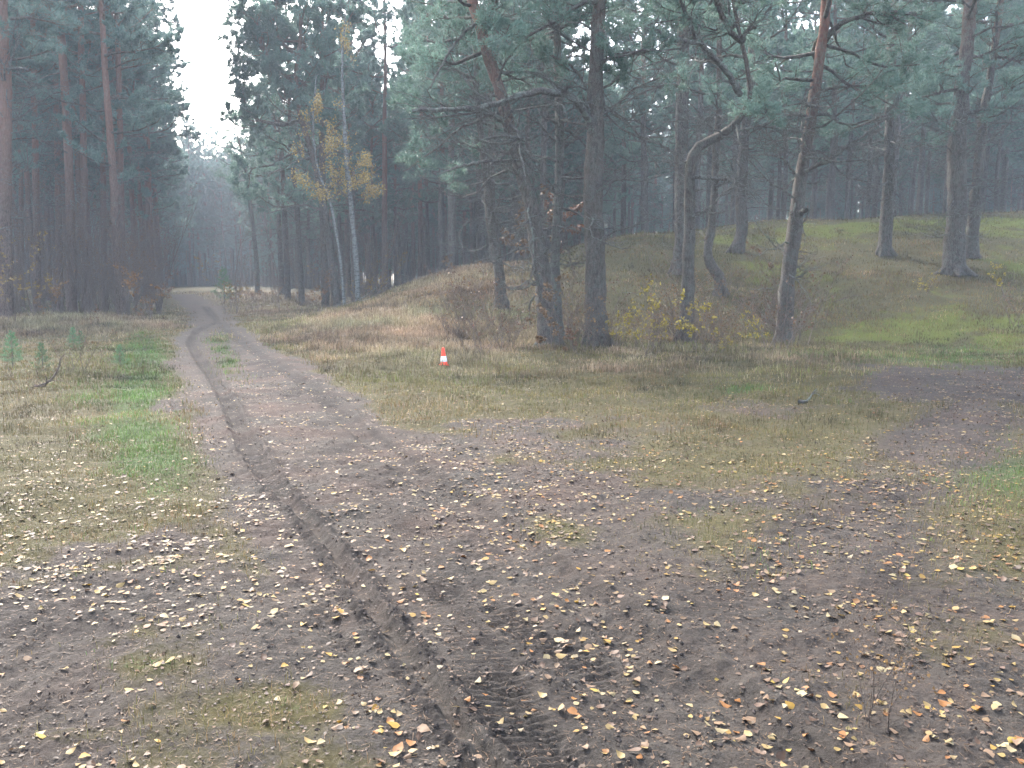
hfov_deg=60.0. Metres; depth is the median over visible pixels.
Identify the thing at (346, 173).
birch tree
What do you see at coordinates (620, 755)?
birch leaf
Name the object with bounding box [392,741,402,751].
birch leaf
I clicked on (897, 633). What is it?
birch leaf
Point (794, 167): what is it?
pine tree
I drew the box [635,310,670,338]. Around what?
shrub
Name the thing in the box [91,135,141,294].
pine tree
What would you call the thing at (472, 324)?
shrub
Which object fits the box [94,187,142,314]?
sapling
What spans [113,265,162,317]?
sapling
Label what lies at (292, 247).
pine tree
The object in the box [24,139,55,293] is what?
pine tree
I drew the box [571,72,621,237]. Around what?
pine tree
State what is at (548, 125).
pine tree
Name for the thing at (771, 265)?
shrub
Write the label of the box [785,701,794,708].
birch leaf
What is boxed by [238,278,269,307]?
shrub
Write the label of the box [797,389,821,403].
fallen branch
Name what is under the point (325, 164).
pine tree
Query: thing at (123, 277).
sapling
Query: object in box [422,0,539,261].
pine tree
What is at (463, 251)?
pine tree
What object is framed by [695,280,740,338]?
shrub
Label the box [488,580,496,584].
birch leaf
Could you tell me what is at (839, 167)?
pine tree
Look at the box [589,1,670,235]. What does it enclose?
pine tree
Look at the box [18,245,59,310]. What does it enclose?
sapling
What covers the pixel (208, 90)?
sky
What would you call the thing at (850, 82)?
pine tree
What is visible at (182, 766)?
birch leaf
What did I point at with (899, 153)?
pine tree
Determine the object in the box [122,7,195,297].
pine tree
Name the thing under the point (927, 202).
pine tree
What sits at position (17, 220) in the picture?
pine tree
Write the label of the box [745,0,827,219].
pine tree
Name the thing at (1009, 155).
pine tree
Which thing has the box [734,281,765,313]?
shrub
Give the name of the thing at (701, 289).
shrub
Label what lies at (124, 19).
pine tree
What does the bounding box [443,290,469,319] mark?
shrub
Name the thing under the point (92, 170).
pine tree
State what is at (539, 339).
oak sapling
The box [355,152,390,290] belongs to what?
pine tree
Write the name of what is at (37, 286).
sapling
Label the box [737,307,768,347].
shrub
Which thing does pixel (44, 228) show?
pine tree
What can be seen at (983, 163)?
pine tree
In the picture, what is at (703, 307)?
shrub
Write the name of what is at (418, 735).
birch leaf
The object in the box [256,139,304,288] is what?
pine tree
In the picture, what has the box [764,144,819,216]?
pine tree
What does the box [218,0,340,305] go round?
pine tree
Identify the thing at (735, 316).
shrub
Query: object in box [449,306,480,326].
shrub
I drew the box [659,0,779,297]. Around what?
pine tree
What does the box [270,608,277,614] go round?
birch leaf
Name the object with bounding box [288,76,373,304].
birch tree
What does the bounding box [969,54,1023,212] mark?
pine tree
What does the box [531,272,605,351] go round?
shrub
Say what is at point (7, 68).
pine tree
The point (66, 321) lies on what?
dry grass
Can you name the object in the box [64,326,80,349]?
young conifer
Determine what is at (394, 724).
birch leaf
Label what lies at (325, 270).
shrub
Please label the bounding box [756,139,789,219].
pine tree
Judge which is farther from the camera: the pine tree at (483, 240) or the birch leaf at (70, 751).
the pine tree at (483, 240)
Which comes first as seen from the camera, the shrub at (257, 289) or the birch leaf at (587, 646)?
the birch leaf at (587, 646)
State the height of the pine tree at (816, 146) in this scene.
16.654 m
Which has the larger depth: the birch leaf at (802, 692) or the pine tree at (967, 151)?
the pine tree at (967, 151)
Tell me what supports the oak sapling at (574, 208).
on the ground at (212, 319)
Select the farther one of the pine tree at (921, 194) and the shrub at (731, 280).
the pine tree at (921, 194)
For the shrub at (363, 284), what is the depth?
43.76 m
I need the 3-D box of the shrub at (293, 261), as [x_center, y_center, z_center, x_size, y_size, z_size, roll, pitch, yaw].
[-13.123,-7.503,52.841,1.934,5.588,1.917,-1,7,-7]
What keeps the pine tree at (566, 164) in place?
on the ground at (212, 319)
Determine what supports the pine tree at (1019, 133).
on the ground at (212, 319)
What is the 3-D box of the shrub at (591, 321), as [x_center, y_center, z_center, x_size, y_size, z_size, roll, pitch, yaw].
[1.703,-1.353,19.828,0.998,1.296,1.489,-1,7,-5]
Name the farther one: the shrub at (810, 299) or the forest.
the forest
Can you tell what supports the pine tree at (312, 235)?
on the ground at (212, 319)
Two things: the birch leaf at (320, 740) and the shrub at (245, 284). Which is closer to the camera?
the birch leaf at (320, 740)
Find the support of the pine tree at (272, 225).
on the ground at (212, 319)
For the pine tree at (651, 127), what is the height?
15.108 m
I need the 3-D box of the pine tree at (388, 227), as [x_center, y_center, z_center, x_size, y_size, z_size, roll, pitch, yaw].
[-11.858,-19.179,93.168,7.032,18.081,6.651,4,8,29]
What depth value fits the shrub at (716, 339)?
18.50 m
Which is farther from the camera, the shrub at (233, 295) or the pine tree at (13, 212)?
the pine tree at (13, 212)
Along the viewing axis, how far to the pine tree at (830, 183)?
49.64 m
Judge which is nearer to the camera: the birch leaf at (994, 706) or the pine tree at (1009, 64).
the birch leaf at (994, 706)
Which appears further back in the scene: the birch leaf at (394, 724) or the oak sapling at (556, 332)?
the oak sapling at (556, 332)
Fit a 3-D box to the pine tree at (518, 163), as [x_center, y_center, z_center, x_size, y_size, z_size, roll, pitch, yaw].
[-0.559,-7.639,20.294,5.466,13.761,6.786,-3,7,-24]
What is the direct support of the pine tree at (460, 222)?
on the ground at (212, 319)
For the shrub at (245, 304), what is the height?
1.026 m
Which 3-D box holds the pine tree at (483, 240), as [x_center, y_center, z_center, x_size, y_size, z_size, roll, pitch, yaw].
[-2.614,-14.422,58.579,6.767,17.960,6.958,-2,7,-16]
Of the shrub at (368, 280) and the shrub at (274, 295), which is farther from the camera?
the shrub at (274, 295)
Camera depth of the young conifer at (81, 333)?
24.66 m
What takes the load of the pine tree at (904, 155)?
on the ground at (212, 319)
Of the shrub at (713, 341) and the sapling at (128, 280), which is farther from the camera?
the sapling at (128, 280)
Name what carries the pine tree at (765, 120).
on the ground at (212, 319)
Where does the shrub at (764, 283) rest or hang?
on the ground at (212, 319)
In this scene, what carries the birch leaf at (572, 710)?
on the ground at (212, 319)
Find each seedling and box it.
[0,358,56,390]
[44,303,116,370]
[131,322,162,350]
[827,604,937,728]
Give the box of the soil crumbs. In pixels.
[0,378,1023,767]
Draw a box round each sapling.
[0,227,55,321]
[0,240,64,315]
[12,122,55,311]
[12,155,48,313]
[12,185,63,282]
[13,246,40,312]
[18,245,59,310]
[22,257,53,310]
[33,281,68,313]
[35,272,47,308]
[37,257,55,309]
[50,273,63,312]
[86,201,133,310]
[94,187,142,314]
[95,198,170,312]
[98,228,133,311]
[108,236,141,315]
[110,241,139,315]
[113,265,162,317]
[120,197,149,313]
[121,190,180,315]
[122,218,156,310]
[123,239,151,314]
[123,240,142,310]
[124,209,167,306]
[125,219,153,315]
[126,183,203,309]
[126,209,173,315]
[126,215,155,310]
[126,234,154,298]
[133,219,165,310]
[133,294,151,318]
[141,259,177,313]
[144,254,172,313]
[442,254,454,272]
[499,184,552,285]
[526,275,560,350]
[542,184,583,277]
[544,312,567,354]
[563,321,578,351]
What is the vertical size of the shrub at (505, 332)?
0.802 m
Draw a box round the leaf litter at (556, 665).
[0,259,1023,767]
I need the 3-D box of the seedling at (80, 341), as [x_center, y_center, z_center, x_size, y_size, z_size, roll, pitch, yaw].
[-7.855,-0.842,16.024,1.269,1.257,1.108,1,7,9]
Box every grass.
[0,210,1023,767]
[0,212,1023,422]
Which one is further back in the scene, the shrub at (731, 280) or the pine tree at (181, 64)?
the pine tree at (181, 64)
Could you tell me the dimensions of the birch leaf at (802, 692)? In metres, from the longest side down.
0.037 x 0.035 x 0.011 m
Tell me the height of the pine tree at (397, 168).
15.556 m
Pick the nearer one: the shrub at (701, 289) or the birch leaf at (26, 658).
the birch leaf at (26, 658)
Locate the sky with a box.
[77,0,986,281]
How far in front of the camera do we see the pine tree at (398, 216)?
78.08 m
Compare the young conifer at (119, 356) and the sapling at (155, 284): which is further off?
the sapling at (155, 284)
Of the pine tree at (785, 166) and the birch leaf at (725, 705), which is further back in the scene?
the pine tree at (785, 166)
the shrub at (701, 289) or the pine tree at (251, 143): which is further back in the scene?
the pine tree at (251, 143)
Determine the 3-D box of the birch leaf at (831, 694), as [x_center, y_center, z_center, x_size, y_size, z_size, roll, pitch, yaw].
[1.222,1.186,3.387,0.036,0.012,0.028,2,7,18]
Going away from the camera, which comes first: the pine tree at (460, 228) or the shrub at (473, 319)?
the shrub at (473, 319)
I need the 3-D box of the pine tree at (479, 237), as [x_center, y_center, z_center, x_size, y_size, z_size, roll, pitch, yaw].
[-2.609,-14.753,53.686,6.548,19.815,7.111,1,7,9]
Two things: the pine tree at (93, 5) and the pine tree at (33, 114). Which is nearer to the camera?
the pine tree at (33, 114)
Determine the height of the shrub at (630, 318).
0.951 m
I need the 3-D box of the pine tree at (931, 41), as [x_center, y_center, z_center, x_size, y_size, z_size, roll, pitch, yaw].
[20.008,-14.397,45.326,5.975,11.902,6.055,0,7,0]
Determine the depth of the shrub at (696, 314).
20.65 m
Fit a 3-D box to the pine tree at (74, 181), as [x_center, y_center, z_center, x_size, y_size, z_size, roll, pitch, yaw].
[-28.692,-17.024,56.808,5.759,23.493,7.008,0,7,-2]
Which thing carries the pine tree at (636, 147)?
on the ground at (212, 319)
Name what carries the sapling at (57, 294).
on the ground at (212, 319)
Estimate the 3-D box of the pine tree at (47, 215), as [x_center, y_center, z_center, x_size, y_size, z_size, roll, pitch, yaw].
[-31.226,-16.969,58.998,6.839,22.926,5.620,-6,9,-41]
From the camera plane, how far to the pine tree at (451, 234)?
44.57 m
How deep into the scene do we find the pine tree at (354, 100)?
44.38 m
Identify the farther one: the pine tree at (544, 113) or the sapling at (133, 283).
the pine tree at (544, 113)
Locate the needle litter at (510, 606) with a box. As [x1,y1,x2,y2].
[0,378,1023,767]
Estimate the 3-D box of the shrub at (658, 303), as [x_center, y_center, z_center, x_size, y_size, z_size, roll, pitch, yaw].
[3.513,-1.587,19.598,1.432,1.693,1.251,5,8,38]
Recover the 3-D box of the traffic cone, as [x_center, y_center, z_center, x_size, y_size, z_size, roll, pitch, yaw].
[-1.292,-0.521,16.747,0.165,0.340,0.165,-4,9,-17]
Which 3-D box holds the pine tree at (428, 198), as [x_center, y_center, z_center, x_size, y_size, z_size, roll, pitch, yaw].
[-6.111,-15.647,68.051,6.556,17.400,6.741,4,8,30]
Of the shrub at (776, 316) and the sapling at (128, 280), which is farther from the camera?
the sapling at (128, 280)
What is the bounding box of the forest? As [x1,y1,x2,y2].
[12,23,1023,288]
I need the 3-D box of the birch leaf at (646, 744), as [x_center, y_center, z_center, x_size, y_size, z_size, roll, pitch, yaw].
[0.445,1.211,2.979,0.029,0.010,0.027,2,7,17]
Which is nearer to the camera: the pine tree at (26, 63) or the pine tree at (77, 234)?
the pine tree at (26, 63)
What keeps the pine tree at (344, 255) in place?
on the ground at (212, 319)
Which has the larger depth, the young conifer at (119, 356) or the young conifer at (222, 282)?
the young conifer at (222, 282)
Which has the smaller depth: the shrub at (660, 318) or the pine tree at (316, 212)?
the shrub at (660, 318)
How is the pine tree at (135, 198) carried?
on the ground at (212, 319)
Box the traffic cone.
[439,347,448,364]
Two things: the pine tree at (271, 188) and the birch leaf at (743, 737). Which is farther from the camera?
the pine tree at (271, 188)
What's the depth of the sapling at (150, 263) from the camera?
39.54 m
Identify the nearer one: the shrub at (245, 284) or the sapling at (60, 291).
the sapling at (60, 291)
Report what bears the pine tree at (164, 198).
on the ground at (212, 319)
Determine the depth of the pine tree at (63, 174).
49.87 m
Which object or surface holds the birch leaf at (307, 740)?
on the ground at (212, 319)
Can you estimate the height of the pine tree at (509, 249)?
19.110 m
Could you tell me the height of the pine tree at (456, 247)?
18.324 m
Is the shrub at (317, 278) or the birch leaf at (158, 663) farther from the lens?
the shrub at (317, 278)
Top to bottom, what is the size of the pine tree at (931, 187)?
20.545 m
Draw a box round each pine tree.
[0,0,84,317]
[8,0,82,313]
[8,0,99,311]
[8,0,105,312]
[9,2,31,205]
[9,3,61,310]
[11,0,137,311]
[11,5,73,306]
[12,0,140,295]
[12,7,115,311]
[12,17,95,285]
[12,46,41,302]
[12,64,50,297]
[12,100,32,230]
[12,109,48,134]
[12,147,55,264]
[14,0,98,300]
[14,0,186,314]
[14,6,92,300]
[15,0,99,305]
[23,138,54,297]
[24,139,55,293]
[29,4,99,256]
[37,0,163,309]
[40,4,128,298]
[41,148,54,286]
[47,0,176,312]
[49,139,98,292]
[51,109,109,249]
[59,0,161,283]
[72,6,169,302]
[91,0,181,300]
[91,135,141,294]
[93,9,126,284]
[98,68,182,294]
[109,157,162,293]
[121,0,202,290]
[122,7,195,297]
[124,67,173,257]
[126,96,184,264]
[132,7,193,242]
[137,84,188,281]
[142,0,188,292]
[149,97,181,287]
[158,157,182,286]
[210,114,271,293]
[216,0,357,306]
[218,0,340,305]
[226,47,314,294]
[241,182,261,274]
[248,74,314,298]
[255,0,373,307]
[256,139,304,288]
[259,113,284,284]
[262,137,319,288]
[265,113,319,288]
[269,133,317,275]
[270,119,333,288]
[273,169,303,287]
[286,21,354,263]
[292,0,387,303]
[303,96,341,291]
[303,195,337,244]
[304,87,380,249]
[306,202,315,287]
[313,62,380,299]
[314,0,395,301]
[314,104,379,296]
[326,0,380,293]
[328,0,426,292]
[330,53,409,296]
[332,161,377,289]
[354,90,366,287]
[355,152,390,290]
[356,48,392,290]
[365,87,424,287]
[367,0,553,309]
[375,70,417,285]
[375,189,416,285]
[377,0,487,278]
[377,4,456,277]
[378,139,446,274]
[385,0,600,348]
[387,67,462,267]
[388,0,520,272]
[389,13,447,276]
[391,43,434,279]
[394,0,730,346]
[400,3,471,268]
[405,44,462,267]
[413,0,656,340]
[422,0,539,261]
[423,0,509,263]
[428,53,508,263]
[429,208,457,268]
[431,195,469,266]
[432,55,506,263]
[436,199,469,265]
[436,217,461,266]
[447,156,485,264]
[455,0,568,260]
[456,54,496,264]
[459,209,468,262]
[465,165,501,262]
[488,117,540,261]
[492,0,585,258]
[492,0,612,248]
[493,78,553,255]
[494,0,584,259]
[495,66,574,247]
[497,213,507,257]
[531,37,586,247]
[537,17,611,247]
[546,117,605,251]
[565,64,635,241]
[567,176,616,246]
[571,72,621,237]
[585,0,690,231]
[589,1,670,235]
[590,0,709,232]
[604,88,638,230]
[609,0,773,275]
[620,0,824,342]
[620,59,674,219]
[631,59,711,231]
[648,0,762,229]
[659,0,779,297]
[663,67,732,224]
[672,0,832,253]
[673,4,761,228]
[689,0,808,224]
[700,124,753,225]
[704,13,769,221]
[706,113,765,219]
[717,150,760,223]
[719,72,764,205]
[720,0,951,343]
[720,16,798,220]
[740,13,799,220]
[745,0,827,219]
[750,144,788,219]
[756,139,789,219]
[758,102,794,214]
[759,13,811,219]
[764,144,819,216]
[776,0,857,219]
[783,0,884,219]
[787,13,882,219]
[788,28,829,218]
[792,35,866,218]
[793,129,825,218]
[806,85,845,213]
[812,0,920,219]
[822,0,921,217]
[825,0,971,256]
[837,1,959,216]
[839,6,920,216]
[864,42,929,206]
[865,118,927,215]
[878,0,1023,276]
[880,92,941,215]
[881,92,946,214]
[898,2,972,214]
[898,119,925,213]
[899,0,1023,258]
[899,1,971,213]
[901,31,976,213]
[908,153,945,214]
[919,0,1021,212]
[927,82,975,211]
[927,129,972,208]
[931,2,1023,183]
[932,108,975,207]
[967,38,1011,203]
[967,119,1016,193]
[968,3,1023,212]
[968,18,1023,212]
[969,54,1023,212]
[972,44,1023,211]
[973,39,1023,210]
[986,140,1018,207]
[992,0,1023,206]
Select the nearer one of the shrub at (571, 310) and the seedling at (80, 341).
the seedling at (80, 341)
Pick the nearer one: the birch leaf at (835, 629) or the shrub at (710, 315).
the birch leaf at (835, 629)
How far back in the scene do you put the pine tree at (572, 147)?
55.98 m
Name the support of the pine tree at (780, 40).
on the ground at (212, 319)
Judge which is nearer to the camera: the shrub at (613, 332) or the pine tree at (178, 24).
the shrub at (613, 332)
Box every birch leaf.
[23,656,31,660]
[36,733,45,738]
[65,747,75,753]
[79,752,90,757]
[116,582,124,587]
[152,659,162,666]
[177,764,185,767]
[260,653,266,660]
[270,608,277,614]
[304,737,315,742]
[317,738,324,743]
[331,723,342,730]
[386,717,393,721]
[387,722,399,727]
[389,750,401,755]
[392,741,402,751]
[403,753,411,758]
[406,739,415,745]
[416,731,421,740]
[417,723,430,731]
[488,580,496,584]
[537,691,546,697]
[554,637,563,641]
[556,653,566,658]
[567,706,579,714]
[584,644,591,650]
[605,723,614,729]
[616,750,624,758]
[628,747,641,750]
[641,742,648,746]
[714,727,727,733]
[720,701,731,707]
[736,734,746,740]
[744,730,751,735]
[746,716,755,722]
[754,702,765,706]
[761,744,772,748]
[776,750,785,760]
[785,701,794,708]
[796,690,806,695]
[821,703,828,708]
[827,691,836,697]
[831,627,838,631]
[838,713,847,717]
[843,741,855,746]
[877,666,886,671]
[893,631,901,636]
[922,734,929,741]
[938,699,951,706]
[981,692,989,696]
[991,703,997,709]
[999,742,1008,746]
[1005,744,1016,751]
[1011,634,1021,640]
[1011,738,1023,744]
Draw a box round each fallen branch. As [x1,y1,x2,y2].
[34,350,73,387]
[340,263,409,301]
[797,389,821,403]
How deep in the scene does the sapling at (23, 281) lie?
38.02 m
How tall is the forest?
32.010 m
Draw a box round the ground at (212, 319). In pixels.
[0,211,1023,767]
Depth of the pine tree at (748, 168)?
76.16 m
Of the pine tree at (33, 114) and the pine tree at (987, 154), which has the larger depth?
the pine tree at (987, 154)
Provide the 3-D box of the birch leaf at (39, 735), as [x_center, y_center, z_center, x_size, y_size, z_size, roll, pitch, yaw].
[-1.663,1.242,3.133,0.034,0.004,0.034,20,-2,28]
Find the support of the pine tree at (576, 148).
on the ground at (212, 319)
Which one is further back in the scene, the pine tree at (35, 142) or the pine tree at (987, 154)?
the pine tree at (987, 154)
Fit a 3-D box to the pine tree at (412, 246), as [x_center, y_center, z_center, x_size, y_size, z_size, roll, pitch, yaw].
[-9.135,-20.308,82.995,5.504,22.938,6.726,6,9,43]
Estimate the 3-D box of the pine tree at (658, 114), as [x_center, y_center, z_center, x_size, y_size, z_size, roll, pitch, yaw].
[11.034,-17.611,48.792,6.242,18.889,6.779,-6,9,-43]
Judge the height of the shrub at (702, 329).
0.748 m
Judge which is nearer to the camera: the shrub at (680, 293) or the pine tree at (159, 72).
the shrub at (680, 293)
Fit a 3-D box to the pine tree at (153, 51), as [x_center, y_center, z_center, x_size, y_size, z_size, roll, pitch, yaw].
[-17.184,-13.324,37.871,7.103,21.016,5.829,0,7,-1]
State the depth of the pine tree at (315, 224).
89.64 m
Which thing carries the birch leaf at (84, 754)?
on the ground at (212, 319)
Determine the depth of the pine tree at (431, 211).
92.86 m
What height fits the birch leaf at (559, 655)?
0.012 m
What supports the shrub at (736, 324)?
on the ground at (212, 319)
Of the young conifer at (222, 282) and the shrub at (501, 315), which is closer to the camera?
the shrub at (501, 315)
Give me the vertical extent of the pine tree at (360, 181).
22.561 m
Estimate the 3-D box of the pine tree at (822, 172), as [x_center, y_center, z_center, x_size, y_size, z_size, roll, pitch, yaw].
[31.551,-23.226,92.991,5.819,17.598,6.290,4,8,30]
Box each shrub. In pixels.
[193,253,249,312]
[225,282,242,305]
[226,250,235,305]
[230,206,250,313]
[235,295,256,314]
[236,259,254,306]
[236,267,250,309]
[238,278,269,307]
[247,276,264,301]
[265,283,286,304]
[276,216,306,303]
[307,263,346,303]
[309,265,332,310]
[316,239,332,308]
[331,194,379,297]
[340,208,373,292]
[345,260,381,296]
[351,250,381,295]
[363,251,410,294]
[418,276,488,336]
[424,265,524,355]
[429,293,470,329]
[439,279,466,308]
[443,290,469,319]
[445,261,494,320]
[449,266,533,346]
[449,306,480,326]
[455,296,494,332]
[459,273,514,314]
[474,265,536,346]
[476,300,510,324]
[479,316,524,345]
[496,315,531,342]
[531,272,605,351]
[531,280,584,319]
[531,305,571,335]
[544,294,603,348]
[546,247,584,304]
[556,274,626,342]
[562,279,581,315]
[562,293,581,330]
[569,296,609,350]
[572,278,649,346]
[603,320,628,346]
[605,302,642,345]
[616,310,646,349]
[621,289,674,341]
[621,303,661,335]
[624,301,679,354]
[631,299,678,346]
[635,295,679,347]
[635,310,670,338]
[639,274,700,346]
[643,239,715,299]
[643,304,691,348]
[649,284,669,308]
[655,272,722,337]
[655,286,708,334]
[656,275,725,342]
[672,288,712,322]
[678,299,717,351]
[683,290,744,342]
[685,302,729,350]
[693,325,733,356]
[694,268,729,313]
[694,315,710,340]
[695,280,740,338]
[698,311,741,351]
[702,310,733,337]
[705,258,753,304]
[708,288,757,339]
[709,300,766,340]
[713,327,732,351]
[716,296,744,336]
[727,255,808,332]
[733,280,778,329]
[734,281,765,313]
[735,238,835,354]
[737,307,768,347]
[741,249,810,317]
[743,303,775,334]
[747,253,852,344]
[747,305,793,345]
[750,280,816,336]
[753,253,831,327]
[776,283,824,325]
[913,272,939,294]
[987,261,1005,295]
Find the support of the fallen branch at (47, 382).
on the ground at (212, 319)
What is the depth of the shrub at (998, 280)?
27.83 m
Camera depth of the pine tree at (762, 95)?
20.91 m
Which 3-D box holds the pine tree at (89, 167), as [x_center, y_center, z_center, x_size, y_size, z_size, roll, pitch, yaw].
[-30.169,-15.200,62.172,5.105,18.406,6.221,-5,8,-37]
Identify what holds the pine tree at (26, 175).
on the ground at (212, 319)
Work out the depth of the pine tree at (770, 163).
64.62 m
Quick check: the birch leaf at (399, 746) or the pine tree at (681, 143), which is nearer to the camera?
the birch leaf at (399, 746)
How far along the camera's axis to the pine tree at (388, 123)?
49.55 m
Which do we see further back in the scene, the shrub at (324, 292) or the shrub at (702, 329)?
the shrub at (324, 292)
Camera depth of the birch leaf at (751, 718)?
3.28 m
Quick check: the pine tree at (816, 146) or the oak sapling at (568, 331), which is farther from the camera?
the pine tree at (816, 146)
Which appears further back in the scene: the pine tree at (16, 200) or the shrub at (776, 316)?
the pine tree at (16, 200)
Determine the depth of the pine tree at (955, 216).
30.05 m
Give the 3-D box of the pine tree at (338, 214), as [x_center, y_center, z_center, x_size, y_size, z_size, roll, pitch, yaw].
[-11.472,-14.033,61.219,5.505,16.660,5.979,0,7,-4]
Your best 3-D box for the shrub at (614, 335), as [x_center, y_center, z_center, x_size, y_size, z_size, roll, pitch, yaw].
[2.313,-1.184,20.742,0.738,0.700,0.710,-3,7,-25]
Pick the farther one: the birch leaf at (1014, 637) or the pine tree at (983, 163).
the pine tree at (983, 163)
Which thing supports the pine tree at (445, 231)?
on the ground at (212, 319)
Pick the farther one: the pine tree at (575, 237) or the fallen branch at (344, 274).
the pine tree at (575, 237)
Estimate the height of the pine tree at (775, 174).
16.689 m
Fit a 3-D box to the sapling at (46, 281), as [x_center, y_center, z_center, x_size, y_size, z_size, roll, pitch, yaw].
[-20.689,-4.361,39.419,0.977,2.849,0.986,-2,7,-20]
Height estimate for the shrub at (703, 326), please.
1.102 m
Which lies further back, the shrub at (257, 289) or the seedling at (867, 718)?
the shrub at (257, 289)
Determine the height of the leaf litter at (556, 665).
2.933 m
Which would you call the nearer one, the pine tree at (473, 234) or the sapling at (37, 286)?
the sapling at (37, 286)
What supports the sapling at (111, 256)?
on the ground at (212, 319)
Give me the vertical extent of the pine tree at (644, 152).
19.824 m
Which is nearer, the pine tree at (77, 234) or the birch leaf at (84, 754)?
the birch leaf at (84, 754)
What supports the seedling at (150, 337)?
on the ground at (212, 319)
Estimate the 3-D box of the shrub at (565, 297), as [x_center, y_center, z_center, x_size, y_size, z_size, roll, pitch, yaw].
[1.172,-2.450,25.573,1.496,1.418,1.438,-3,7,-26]
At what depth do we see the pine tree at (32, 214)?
68.28 m
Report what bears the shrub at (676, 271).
on the ground at (212, 319)
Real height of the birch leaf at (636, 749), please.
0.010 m
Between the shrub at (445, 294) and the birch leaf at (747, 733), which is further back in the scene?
the shrub at (445, 294)
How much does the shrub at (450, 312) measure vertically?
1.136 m
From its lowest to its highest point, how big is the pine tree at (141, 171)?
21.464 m
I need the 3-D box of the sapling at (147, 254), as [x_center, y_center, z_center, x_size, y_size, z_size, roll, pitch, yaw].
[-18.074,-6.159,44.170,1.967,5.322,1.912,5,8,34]
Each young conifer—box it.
[0,330,23,365]
[28,342,53,367]
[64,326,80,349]
[77,330,84,341]
[111,344,128,365]
[209,266,234,301]
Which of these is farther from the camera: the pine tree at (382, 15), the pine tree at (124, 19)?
the pine tree at (382, 15)
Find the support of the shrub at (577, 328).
on the ground at (212, 319)
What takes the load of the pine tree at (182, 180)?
on the ground at (212, 319)
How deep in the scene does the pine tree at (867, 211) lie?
62.45 m
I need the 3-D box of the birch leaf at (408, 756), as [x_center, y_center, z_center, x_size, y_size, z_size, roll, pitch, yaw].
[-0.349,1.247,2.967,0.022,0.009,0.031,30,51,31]
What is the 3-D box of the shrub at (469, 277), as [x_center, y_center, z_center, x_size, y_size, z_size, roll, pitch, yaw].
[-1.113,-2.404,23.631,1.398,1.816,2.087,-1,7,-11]
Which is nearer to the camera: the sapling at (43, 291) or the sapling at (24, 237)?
the sapling at (43, 291)
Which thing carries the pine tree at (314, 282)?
on the ground at (212, 319)
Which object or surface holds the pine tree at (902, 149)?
on the ground at (212, 319)
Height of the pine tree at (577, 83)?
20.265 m
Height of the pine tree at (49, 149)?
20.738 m
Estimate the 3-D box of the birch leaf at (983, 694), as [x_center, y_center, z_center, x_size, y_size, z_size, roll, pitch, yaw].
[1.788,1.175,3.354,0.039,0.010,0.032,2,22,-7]
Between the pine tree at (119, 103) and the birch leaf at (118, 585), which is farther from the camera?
the pine tree at (119, 103)
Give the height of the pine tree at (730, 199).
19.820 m
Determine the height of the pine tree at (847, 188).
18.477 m
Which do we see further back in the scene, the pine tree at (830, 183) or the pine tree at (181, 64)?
the pine tree at (181, 64)
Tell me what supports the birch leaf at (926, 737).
on the ground at (212, 319)
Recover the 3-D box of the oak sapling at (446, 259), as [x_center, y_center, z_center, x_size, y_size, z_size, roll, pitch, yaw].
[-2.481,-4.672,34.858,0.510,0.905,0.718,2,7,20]
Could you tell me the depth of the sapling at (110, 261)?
40.00 m
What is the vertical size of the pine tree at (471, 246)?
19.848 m
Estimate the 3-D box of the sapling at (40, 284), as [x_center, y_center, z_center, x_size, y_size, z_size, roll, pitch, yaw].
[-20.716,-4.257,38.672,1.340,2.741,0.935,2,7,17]
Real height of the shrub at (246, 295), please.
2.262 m
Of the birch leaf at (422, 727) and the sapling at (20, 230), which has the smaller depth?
the birch leaf at (422, 727)
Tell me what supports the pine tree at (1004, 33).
on the ground at (212, 319)
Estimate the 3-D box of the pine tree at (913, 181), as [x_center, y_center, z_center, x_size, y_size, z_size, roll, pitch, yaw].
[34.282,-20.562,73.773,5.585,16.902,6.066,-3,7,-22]
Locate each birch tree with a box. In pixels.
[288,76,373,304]
[318,10,386,299]
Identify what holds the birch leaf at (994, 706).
on the ground at (212, 319)
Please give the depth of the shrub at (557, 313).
21.60 m
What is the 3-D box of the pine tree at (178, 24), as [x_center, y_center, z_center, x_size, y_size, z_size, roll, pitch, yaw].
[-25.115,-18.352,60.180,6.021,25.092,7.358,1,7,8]
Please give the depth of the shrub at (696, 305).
23.65 m
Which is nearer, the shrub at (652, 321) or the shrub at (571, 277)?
the shrub at (652, 321)
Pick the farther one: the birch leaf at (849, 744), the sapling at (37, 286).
the sapling at (37, 286)
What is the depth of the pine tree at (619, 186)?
77.43 m
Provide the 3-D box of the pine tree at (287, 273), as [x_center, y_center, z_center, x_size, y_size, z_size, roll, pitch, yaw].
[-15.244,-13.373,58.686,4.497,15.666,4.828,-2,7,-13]
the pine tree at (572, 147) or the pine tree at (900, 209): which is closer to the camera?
the pine tree at (572, 147)
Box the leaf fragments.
[0,371,1023,767]
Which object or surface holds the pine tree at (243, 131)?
on the ground at (212, 319)
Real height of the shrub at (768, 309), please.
2.228 m
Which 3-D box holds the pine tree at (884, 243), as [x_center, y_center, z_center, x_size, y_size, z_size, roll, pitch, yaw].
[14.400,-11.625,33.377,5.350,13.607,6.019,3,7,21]
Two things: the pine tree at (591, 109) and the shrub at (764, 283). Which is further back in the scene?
the shrub at (764, 283)
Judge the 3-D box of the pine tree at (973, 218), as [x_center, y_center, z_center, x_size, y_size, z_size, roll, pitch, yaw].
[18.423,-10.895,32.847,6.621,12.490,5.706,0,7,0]

